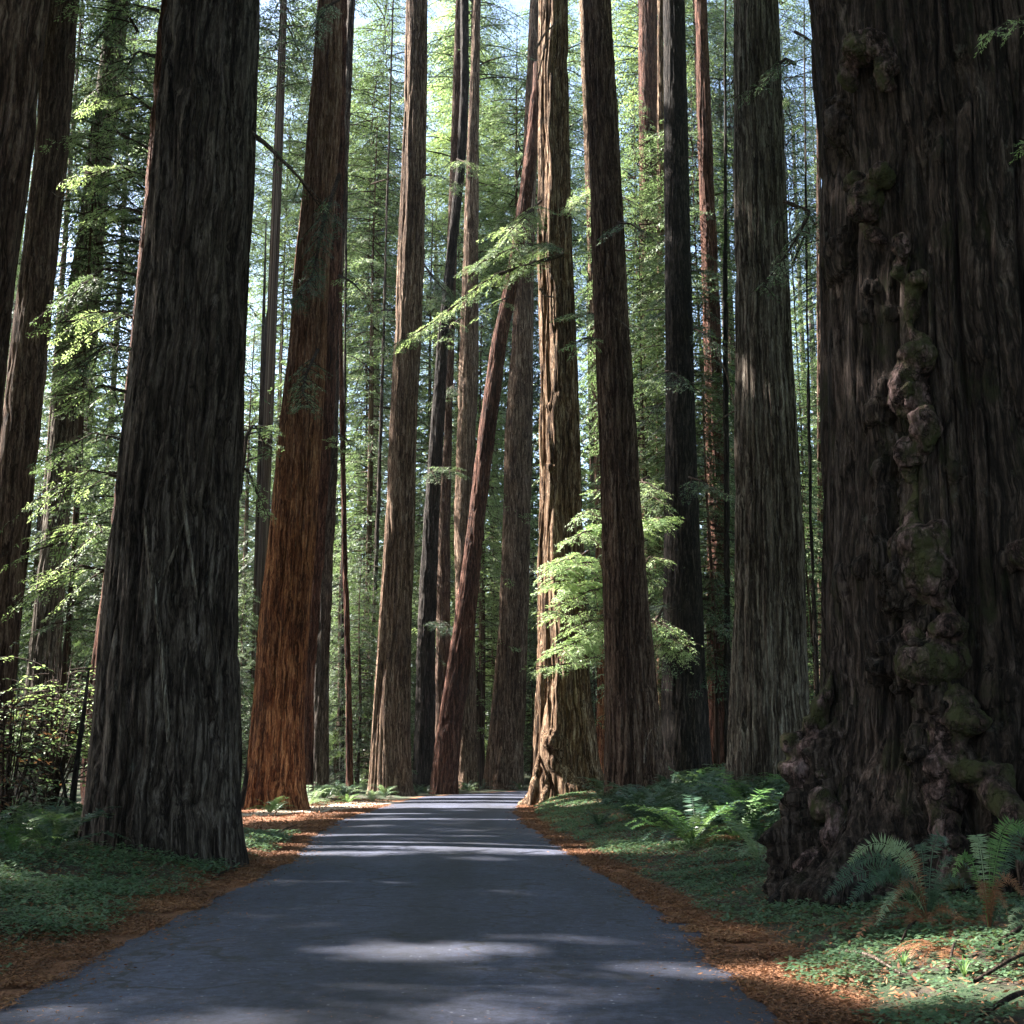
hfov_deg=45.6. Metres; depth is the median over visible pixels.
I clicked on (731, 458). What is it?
redwood tree
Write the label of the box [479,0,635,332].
redwood tree
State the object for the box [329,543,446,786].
young redwood
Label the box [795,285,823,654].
redwood tree
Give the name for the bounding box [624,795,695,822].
sword fern
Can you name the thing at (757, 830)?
sword fern
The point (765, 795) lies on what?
sword fern
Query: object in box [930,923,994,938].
dead fern
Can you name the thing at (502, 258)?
redwood tree
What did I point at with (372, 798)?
sword fern
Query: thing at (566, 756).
redwood tree
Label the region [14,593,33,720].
young redwood
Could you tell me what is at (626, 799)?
sword fern
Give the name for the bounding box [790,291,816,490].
redwood tree
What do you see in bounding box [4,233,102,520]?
redwood tree
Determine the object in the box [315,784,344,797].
sword fern
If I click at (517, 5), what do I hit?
sky
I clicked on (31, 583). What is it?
redwood tree
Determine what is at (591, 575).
redwood tree
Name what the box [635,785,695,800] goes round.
sword fern
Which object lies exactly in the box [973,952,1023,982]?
stick
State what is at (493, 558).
redwood tree
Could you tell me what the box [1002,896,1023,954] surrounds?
sword fern
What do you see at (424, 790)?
sword fern
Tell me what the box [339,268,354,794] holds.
young redwood
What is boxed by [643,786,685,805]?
sword fern
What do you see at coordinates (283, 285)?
redwood tree
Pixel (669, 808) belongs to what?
sword fern
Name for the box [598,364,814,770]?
young redwood
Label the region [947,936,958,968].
stick
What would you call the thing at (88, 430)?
redwood tree
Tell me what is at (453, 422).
redwood tree
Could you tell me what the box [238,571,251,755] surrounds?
young redwood
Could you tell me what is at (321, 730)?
redwood tree
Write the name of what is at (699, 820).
sword fern
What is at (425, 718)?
redwood tree
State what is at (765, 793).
sword fern
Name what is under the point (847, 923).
dead fern
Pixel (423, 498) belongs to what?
redwood tree
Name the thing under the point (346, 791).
sword fern
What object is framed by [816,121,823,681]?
young redwood
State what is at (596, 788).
sword fern
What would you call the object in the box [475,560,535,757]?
young redwood
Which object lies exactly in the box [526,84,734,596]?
redwood tree
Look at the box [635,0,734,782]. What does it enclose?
redwood tree
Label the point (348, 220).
redwood tree
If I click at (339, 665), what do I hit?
young redwood
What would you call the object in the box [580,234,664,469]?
redwood tree
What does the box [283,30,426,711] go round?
redwood tree
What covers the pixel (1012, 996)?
stick
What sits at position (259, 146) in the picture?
redwood tree
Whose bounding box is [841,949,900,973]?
stick
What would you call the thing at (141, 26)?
redwood tree
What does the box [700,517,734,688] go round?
young redwood
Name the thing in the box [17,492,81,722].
redwood tree
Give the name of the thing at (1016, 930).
stick
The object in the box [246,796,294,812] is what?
sword fern
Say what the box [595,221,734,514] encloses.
young redwood
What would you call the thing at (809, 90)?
redwood tree
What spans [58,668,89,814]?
sapling
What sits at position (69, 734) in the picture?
bushy sapling
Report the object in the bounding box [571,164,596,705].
redwood tree
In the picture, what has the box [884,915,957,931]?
dead fern
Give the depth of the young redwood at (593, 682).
102.18 m
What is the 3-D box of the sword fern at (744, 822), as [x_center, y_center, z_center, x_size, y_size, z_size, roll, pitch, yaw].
[4.213,5.558,21.895,2.252,1.165,2.472,-9,-15,35]
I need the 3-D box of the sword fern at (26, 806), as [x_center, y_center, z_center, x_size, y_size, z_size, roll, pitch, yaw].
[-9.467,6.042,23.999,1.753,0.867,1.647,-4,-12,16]
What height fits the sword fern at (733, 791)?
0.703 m
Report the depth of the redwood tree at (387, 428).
137.51 m
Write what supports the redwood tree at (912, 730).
on the ground
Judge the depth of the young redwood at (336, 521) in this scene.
114.02 m
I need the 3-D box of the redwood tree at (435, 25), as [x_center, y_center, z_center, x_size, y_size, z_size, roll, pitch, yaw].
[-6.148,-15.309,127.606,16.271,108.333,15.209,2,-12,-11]
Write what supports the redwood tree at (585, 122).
on the ground
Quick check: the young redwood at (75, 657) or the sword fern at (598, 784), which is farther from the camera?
the young redwood at (75, 657)
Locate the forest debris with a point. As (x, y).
(648, 859)
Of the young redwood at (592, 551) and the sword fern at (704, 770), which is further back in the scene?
the young redwood at (592, 551)
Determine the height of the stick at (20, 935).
0.100 m
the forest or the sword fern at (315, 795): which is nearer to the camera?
the sword fern at (315, 795)
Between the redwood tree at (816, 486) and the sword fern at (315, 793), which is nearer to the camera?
the sword fern at (315, 793)
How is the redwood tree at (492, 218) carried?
on the ground
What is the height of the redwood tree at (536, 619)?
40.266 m
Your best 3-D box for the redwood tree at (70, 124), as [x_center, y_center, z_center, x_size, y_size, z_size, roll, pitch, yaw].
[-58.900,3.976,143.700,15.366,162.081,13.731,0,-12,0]
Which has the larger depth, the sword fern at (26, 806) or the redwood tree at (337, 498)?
the redwood tree at (337, 498)
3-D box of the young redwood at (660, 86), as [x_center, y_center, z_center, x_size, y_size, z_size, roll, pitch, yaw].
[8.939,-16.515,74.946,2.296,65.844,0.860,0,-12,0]
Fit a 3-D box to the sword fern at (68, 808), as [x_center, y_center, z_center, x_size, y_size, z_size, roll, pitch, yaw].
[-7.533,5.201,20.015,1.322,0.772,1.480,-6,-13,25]
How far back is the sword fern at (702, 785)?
29.46 m
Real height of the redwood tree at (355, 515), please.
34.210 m
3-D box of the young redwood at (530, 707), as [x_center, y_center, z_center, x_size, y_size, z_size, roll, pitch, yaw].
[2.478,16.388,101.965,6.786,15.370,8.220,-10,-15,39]
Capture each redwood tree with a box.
[0,0,49,434]
[0,0,79,804]
[0,0,166,804]
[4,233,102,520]
[4,393,37,653]
[12,0,129,803]
[12,449,69,739]
[14,150,69,297]
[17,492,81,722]
[18,227,128,753]
[21,0,159,669]
[22,348,120,668]
[26,16,90,221]
[31,0,160,664]
[35,354,123,587]
[62,319,129,662]
[65,1,151,761]
[77,0,330,868]
[81,462,117,692]
[83,0,294,242]
[112,0,158,227]
[150,12,275,253]
[238,276,261,557]
[238,319,356,602]
[238,325,282,670]
[238,483,255,673]
[241,0,379,809]
[244,156,300,477]
[245,482,360,716]
[247,0,378,431]
[248,18,306,316]
[249,0,382,732]
[255,0,399,293]
[268,112,454,782]
[279,35,462,754]
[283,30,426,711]
[285,0,457,730]
[286,99,383,284]
[304,0,346,794]
[313,0,354,792]
[329,324,384,765]
[329,395,415,743]
[329,398,475,772]
[335,419,385,731]
[338,244,455,526]
[342,115,437,581]
[346,214,537,661]
[353,0,466,795]
[364,0,523,377]
[372,316,538,786]
[377,466,435,712]
[378,0,699,805]
[386,124,487,659]
[386,134,540,658]
[391,0,537,449]
[395,0,524,263]
[412,360,500,679]
[413,0,485,792]
[415,330,500,611]
[424,0,480,790]
[425,36,588,459]
[427,69,576,692]
[428,61,538,794]
[435,0,460,740]
[451,360,536,666]
[454,202,581,555]
[461,39,523,501]
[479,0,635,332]
[480,0,538,789]
[485,477,538,773]
[486,230,595,661]
[504,124,537,725]
[521,0,732,145]
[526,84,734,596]
[535,1,629,290]
[558,0,670,803]
[569,0,696,300]
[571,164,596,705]
[577,232,637,408]
[579,0,604,651]
[579,297,702,631]
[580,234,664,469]
[581,2,733,365]
[581,236,702,631]
[592,274,604,773]
[616,0,733,404]
[617,1,735,295]
[624,75,793,554]
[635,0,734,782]
[638,0,677,643]
[663,426,731,685]
[686,0,813,300]
[686,2,734,547]
[694,0,724,773]
[696,331,817,651]
[697,0,816,454]
[702,0,819,793]
[702,431,734,643]
[711,0,813,191]
[730,290,823,702]
[757,0,1023,906]
[780,0,816,186]
[788,63,821,347]
[788,173,821,458]
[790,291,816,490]
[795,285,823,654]
[795,373,823,699]
[803,425,817,629]
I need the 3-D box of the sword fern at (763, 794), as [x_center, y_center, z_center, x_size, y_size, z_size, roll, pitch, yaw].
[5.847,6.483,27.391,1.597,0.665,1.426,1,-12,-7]
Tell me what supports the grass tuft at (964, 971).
on the ground
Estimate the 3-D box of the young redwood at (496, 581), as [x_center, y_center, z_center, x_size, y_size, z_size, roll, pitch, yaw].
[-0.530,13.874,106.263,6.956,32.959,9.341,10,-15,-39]
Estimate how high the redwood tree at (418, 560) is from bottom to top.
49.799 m
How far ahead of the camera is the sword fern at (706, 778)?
35.91 m
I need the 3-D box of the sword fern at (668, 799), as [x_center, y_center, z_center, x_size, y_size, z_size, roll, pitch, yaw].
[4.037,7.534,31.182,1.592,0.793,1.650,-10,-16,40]
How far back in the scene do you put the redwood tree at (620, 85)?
126.77 m
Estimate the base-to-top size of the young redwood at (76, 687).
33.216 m
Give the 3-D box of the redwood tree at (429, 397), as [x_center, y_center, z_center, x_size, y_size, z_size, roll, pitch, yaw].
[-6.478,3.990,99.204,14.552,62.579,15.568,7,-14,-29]
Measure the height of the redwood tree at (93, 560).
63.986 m
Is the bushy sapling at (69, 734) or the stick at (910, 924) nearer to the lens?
the stick at (910, 924)
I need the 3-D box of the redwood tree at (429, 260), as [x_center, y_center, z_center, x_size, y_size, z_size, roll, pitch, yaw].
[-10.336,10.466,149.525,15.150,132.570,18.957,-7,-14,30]
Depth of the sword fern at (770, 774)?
30.88 m
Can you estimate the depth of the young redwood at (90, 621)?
33.60 m
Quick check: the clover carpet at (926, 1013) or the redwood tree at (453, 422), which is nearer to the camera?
the clover carpet at (926, 1013)
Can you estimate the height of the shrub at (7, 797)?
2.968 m
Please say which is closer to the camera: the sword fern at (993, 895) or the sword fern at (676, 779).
the sword fern at (993, 895)
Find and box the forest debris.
[0,791,1023,1023]
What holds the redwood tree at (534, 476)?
on the ground
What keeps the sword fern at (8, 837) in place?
on the ground
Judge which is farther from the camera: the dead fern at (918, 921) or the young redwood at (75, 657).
the young redwood at (75, 657)
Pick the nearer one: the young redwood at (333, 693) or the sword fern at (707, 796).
the sword fern at (707, 796)
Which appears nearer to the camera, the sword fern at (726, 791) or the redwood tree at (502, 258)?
the sword fern at (726, 791)
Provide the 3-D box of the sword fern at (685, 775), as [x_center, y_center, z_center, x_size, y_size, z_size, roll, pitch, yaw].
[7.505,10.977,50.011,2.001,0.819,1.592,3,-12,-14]
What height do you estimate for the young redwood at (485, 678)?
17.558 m
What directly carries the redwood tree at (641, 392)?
on the ground
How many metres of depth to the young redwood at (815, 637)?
53.60 m
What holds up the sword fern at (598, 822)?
on the ground
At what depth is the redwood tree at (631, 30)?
115.10 m
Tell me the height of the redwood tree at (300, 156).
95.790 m
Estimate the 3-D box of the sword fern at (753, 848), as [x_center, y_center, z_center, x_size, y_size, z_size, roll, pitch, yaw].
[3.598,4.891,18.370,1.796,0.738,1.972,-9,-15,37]
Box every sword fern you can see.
[0,805,31,836]
[0,806,129,851]
[0,814,70,852]
[1,808,78,842]
[1,809,49,838]
[1,812,80,837]
[4,806,81,835]
[5,804,81,839]
[8,804,43,826]
[13,802,82,814]
[13,806,62,827]
[18,800,62,823]
[19,815,80,840]
[44,808,81,828]
[48,796,82,835]
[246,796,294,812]
[266,801,289,809]
[306,785,336,805]
[307,790,321,798]
[308,789,332,804]
[314,783,352,796]
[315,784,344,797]
[325,784,362,797]
[328,785,362,796]
[334,794,359,802]
[359,791,386,801]
[367,785,397,797]
[370,784,399,796]
[414,786,431,792]
[416,784,429,792]
[459,781,479,790]
[479,780,494,789]
[506,781,528,789]
[574,810,618,826]
[578,786,620,805]
[579,777,603,791]
[580,780,603,794]
[587,786,698,821]
[595,793,650,814]
[596,781,673,799]
[602,782,682,817]
[619,800,747,843]
[622,800,685,830]
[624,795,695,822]
[634,798,712,824]
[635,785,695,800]
[637,791,688,816]
[638,775,692,794]
[639,788,765,843]
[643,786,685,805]
[651,778,693,793]
[656,780,712,800]
[663,792,758,824]
[664,794,744,827]
[666,786,718,803]
[669,767,702,786]
[670,771,762,809]
[670,776,785,802]
[670,782,748,815]
[671,772,687,782]
[674,771,701,785]
[677,788,782,846]
[679,762,724,789]
[680,771,764,805]
[681,787,768,824]
[682,770,723,794]
[686,769,715,790]
[689,776,787,814]
[690,813,766,861]
[691,767,780,808]
[693,788,782,835]
[697,795,780,840]
[699,782,759,811]
[709,784,765,801]
[711,775,783,790]
[733,786,789,809]
[733,797,780,822]
[739,804,779,824]
[740,789,779,822]
[745,789,779,805]
[751,782,781,794]
[753,777,785,796]
[756,792,782,822]
[758,772,789,790]
[759,794,782,813]
[761,786,787,797]
[823,826,976,937]
[951,816,1023,933]
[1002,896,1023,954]
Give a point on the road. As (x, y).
(422, 861)
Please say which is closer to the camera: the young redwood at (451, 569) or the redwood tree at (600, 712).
the redwood tree at (600, 712)
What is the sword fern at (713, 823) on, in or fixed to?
on the ground
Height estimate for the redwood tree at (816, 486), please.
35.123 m
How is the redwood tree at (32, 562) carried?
on the ground
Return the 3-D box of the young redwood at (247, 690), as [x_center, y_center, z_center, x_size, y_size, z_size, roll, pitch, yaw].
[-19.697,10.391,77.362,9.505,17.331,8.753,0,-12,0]
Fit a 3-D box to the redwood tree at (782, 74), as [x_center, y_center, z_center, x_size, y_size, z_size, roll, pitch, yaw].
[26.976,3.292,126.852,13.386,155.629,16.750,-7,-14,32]
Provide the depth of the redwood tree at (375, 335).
147.49 m
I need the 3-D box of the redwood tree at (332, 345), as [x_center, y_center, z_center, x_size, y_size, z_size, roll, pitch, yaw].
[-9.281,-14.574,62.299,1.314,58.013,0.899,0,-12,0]
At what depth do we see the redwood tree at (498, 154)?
130.96 m
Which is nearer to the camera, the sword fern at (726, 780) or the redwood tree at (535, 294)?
the sword fern at (726, 780)
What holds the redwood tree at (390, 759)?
on the ground
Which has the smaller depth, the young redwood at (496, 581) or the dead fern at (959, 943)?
the dead fern at (959, 943)
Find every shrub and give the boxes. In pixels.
[0,649,95,811]
[0,688,76,834]
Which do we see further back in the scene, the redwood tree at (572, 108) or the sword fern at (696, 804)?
the redwood tree at (572, 108)
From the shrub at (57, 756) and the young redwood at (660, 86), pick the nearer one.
the shrub at (57, 756)
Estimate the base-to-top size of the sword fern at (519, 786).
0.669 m
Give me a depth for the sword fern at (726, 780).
32.40 m
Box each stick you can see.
[10,919,42,944]
[211,865,248,877]
[249,825,295,846]
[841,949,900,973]
[900,920,917,942]
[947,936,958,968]
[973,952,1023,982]
[978,990,1023,1017]
[994,924,1023,945]
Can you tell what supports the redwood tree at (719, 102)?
on the ground
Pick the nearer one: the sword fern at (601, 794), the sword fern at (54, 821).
the sword fern at (54, 821)
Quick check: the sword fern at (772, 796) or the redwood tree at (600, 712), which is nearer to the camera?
the sword fern at (772, 796)
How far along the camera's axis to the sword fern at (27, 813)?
22.17 m
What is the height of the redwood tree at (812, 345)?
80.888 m
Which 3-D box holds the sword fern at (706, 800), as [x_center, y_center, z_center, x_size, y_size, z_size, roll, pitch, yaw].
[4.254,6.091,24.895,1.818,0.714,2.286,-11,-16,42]
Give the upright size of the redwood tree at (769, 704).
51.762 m
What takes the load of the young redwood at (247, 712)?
on the ground
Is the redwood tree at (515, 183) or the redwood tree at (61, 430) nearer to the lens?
the redwood tree at (61, 430)
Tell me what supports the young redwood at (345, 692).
on the ground
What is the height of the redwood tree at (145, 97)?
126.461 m
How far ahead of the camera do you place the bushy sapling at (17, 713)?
67.51 m
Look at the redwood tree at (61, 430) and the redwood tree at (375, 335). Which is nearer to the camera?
the redwood tree at (61, 430)
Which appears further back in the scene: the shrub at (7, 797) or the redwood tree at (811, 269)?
the redwood tree at (811, 269)
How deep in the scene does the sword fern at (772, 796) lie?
21.41 m
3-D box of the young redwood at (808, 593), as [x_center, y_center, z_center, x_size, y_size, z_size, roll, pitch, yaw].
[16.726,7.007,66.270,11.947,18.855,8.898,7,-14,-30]
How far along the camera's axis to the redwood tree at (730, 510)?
114.16 m
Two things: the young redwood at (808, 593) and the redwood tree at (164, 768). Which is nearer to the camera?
the redwood tree at (164, 768)
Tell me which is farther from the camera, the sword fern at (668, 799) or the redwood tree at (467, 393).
the redwood tree at (467, 393)
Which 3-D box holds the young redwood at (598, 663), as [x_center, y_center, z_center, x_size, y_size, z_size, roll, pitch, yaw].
[5.899,5.787,61.628,9.600,20.982,8.687,0,-12,0]
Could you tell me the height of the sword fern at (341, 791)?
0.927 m
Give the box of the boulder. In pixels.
[819,880,872,909]
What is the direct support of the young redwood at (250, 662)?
on the ground
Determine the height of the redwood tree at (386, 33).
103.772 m
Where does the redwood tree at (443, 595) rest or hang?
on the ground
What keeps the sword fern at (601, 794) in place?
on the ground
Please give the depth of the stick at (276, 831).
28.30 m
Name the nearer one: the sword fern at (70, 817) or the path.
the sword fern at (70, 817)
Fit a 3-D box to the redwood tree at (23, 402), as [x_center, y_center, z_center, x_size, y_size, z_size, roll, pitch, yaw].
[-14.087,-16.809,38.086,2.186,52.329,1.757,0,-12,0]
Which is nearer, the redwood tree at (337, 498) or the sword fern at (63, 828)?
the sword fern at (63, 828)
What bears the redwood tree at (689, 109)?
on the ground
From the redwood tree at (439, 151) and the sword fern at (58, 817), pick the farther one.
the redwood tree at (439, 151)
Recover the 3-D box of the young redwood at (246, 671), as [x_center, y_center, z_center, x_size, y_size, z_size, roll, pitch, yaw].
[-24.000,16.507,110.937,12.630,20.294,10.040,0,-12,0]
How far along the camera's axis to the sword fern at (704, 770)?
41.07 m
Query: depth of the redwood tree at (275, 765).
46.18 m
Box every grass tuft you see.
[895,947,912,967]
[950,955,973,979]
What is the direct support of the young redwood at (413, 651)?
on the ground
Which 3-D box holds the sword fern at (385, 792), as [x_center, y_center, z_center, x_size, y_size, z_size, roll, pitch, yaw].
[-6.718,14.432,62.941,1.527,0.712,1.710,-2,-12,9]
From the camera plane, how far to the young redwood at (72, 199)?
47.16 m
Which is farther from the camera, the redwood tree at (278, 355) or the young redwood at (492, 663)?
the redwood tree at (278, 355)
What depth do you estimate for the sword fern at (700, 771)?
43.51 m
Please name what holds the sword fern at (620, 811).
on the ground
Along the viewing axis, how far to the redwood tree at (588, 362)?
158.52 m
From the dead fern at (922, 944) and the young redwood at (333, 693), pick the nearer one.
the dead fern at (922, 944)
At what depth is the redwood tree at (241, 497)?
139.77 m
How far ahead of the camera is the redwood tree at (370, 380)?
93.44 m
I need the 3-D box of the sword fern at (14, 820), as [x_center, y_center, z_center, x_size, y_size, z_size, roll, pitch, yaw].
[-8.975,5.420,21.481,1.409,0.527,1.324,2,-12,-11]
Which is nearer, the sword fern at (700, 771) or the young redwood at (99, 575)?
the sword fern at (700, 771)
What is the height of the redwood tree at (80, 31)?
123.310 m
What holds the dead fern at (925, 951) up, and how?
on the ground
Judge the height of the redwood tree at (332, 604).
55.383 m
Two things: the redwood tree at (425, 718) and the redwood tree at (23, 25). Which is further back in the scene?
the redwood tree at (425, 718)
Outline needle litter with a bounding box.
[0,804,977,1023]
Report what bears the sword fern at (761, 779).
on the ground
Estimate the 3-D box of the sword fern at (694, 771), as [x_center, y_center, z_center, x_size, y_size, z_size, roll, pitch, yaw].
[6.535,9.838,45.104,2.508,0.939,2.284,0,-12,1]
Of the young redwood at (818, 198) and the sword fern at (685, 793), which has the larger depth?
the young redwood at (818, 198)
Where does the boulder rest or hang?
on the ground
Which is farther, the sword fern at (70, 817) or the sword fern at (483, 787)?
the sword fern at (483, 787)
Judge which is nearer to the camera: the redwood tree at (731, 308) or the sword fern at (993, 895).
the sword fern at (993, 895)
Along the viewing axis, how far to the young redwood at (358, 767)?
77.40 m
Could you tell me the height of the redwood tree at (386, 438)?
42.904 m
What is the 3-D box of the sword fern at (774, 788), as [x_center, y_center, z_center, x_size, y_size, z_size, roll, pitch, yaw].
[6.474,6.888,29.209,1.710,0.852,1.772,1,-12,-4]
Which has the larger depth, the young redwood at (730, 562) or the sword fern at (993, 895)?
the young redwood at (730, 562)
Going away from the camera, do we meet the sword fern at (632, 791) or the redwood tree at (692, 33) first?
the sword fern at (632, 791)
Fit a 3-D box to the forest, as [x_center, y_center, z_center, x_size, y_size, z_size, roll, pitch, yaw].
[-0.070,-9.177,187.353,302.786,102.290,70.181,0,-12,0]
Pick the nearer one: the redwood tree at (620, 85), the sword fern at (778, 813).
the sword fern at (778, 813)
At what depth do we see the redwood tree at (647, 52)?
87.37 m
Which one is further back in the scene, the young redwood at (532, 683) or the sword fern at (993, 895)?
the young redwood at (532, 683)
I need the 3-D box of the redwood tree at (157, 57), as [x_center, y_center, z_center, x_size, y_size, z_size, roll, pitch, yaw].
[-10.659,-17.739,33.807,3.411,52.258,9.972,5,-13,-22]
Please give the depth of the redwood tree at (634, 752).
43.67 m
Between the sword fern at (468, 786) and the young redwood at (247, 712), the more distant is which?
the young redwood at (247, 712)
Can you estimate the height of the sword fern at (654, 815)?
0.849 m
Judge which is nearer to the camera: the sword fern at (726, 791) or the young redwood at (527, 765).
the sword fern at (726, 791)
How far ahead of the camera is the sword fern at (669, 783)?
34.11 m
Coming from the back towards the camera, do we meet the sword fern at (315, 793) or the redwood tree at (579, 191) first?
the redwood tree at (579, 191)
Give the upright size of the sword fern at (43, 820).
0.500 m
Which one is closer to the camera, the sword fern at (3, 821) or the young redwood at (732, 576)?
the sword fern at (3, 821)
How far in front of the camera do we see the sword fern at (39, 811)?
20.05 m
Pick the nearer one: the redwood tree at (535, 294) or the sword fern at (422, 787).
the sword fern at (422, 787)
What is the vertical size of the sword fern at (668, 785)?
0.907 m
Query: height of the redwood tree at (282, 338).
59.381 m
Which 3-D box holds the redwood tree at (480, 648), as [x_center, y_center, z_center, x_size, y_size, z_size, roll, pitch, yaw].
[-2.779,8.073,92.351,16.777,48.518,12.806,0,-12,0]
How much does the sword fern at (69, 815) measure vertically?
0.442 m
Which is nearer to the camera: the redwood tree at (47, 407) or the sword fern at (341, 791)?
the sword fern at (341, 791)
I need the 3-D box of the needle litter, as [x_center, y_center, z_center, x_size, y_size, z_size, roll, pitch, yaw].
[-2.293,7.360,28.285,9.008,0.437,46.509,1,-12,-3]
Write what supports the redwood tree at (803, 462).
on the ground
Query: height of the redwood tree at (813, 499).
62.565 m
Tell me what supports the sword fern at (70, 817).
on the ground
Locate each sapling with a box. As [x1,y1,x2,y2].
[12,682,24,766]
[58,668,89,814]
[63,688,81,766]
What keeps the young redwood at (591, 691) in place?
on the ground
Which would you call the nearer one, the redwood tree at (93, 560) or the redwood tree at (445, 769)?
the redwood tree at (445, 769)
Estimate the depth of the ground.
12.00 m
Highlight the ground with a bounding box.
[0,763,1023,1023]
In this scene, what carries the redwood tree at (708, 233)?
on the ground
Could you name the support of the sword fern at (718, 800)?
on the ground
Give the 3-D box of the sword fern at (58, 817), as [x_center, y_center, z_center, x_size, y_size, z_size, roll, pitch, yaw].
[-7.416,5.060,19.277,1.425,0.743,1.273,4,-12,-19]
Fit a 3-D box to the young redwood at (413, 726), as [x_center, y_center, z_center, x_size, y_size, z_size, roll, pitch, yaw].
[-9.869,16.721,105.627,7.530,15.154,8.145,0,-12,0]
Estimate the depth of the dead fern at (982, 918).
10.70 m
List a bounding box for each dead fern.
[825,917,892,934]
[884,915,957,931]
[884,941,969,963]
[886,914,964,932]
[896,939,963,964]
[914,937,973,949]
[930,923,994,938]
[940,915,1002,930]
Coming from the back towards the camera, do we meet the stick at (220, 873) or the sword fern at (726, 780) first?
the sword fern at (726, 780)
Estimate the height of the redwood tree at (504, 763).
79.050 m
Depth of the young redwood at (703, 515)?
60.80 m
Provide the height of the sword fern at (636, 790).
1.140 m
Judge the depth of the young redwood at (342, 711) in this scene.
80.96 m
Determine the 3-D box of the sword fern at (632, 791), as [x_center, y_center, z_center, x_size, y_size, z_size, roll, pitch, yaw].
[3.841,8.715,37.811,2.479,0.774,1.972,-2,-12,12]
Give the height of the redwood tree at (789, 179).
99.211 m
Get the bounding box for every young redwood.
[0,329,130,693]
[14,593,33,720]
[15,593,91,779]
[19,2,153,773]
[27,466,107,767]
[43,0,274,412]
[63,467,114,666]
[238,499,271,677]
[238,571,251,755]
[238,577,259,779]
[238,582,250,761]
[238,586,252,763]
[238,587,260,741]
[240,617,330,771]
[329,499,364,690]
[329,517,435,739]
[329,523,413,783]
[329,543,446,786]
[329,554,417,788]
[329,600,373,775]
[329,627,357,771]
[330,581,352,688]
[339,175,347,784]
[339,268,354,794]
[363,0,393,784]
[411,639,415,764]
[412,469,499,624]
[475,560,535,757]
[475,627,492,745]
[476,499,531,644]
[485,545,537,780]
[485,665,531,738]
[486,590,537,779]
[524,632,537,777]
[527,521,596,714]
[536,459,663,727]
[586,587,596,737]
[589,655,596,715]
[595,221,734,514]
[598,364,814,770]
[601,383,734,689]
[654,0,663,711]
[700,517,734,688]
[701,465,734,657]
[723,0,730,765]
[801,474,822,703]
[804,3,819,695]
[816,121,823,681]
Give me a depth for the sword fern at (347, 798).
52.51 m
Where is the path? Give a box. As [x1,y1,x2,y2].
[242,801,400,815]
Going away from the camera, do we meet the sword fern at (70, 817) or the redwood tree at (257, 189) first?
the sword fern at (70, 817)
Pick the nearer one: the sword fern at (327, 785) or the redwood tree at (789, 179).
the sword fern at (327, 785)
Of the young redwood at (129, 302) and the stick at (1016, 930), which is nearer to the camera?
the stick at (1016, 930)
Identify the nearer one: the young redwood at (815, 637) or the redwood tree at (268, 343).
the young redwood at (815, 637)
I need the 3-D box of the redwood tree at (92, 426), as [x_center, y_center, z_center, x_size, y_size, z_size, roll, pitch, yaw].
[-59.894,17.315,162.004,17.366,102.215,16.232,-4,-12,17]
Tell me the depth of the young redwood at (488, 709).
107.11 m
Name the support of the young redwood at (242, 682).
on the ground
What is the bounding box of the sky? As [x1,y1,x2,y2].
[15,0,821,734]
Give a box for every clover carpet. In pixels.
[0,826,300,973]
[534,790,1023,1023]
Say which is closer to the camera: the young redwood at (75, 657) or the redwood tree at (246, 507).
the young redwood at (75, 657)
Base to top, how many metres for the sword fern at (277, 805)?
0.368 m
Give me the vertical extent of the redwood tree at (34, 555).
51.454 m
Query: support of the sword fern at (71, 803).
on the ground
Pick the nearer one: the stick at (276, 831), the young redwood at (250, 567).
the stick at (276, 831)
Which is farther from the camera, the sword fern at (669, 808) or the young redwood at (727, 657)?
the young redwood at (727, 657)
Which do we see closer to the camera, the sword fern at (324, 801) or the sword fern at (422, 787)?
the sword fern at (324, 801)
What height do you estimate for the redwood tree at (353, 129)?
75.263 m
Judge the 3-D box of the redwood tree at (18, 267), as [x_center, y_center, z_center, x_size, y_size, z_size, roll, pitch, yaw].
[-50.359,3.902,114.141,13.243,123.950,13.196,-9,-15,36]
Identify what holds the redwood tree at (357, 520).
on the ground
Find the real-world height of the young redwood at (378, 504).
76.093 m
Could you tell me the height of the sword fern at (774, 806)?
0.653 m
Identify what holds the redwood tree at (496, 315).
on the ground
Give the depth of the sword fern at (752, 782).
30.40 m
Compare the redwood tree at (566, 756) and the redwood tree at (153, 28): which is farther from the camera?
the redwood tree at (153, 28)
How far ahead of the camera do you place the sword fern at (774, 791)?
27.32 m
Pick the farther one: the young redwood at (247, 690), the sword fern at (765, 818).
the young redwood at (247, 690)
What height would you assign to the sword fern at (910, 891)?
0.982 m
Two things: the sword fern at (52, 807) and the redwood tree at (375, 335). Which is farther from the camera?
the redwood tree at (375, 335)
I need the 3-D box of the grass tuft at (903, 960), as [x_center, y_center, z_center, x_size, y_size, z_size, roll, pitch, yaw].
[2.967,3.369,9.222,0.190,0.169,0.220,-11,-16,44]
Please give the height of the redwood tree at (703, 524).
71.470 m
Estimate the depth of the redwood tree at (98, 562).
96.91 m
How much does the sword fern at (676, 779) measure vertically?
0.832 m
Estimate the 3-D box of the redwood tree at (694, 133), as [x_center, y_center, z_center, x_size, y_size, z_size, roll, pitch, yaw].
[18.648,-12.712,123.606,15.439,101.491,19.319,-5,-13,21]
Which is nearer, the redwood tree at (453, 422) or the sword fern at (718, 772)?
the sword fern at (718, 772)
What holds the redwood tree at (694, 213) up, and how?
on the ground
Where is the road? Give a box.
[0,791,783,1023]
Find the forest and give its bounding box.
[3,84,816,771]
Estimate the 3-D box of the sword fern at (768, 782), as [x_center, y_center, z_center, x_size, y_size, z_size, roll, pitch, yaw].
[5.582,6.751,28.694,2.267,1.167,2.850,11,-16,-42]

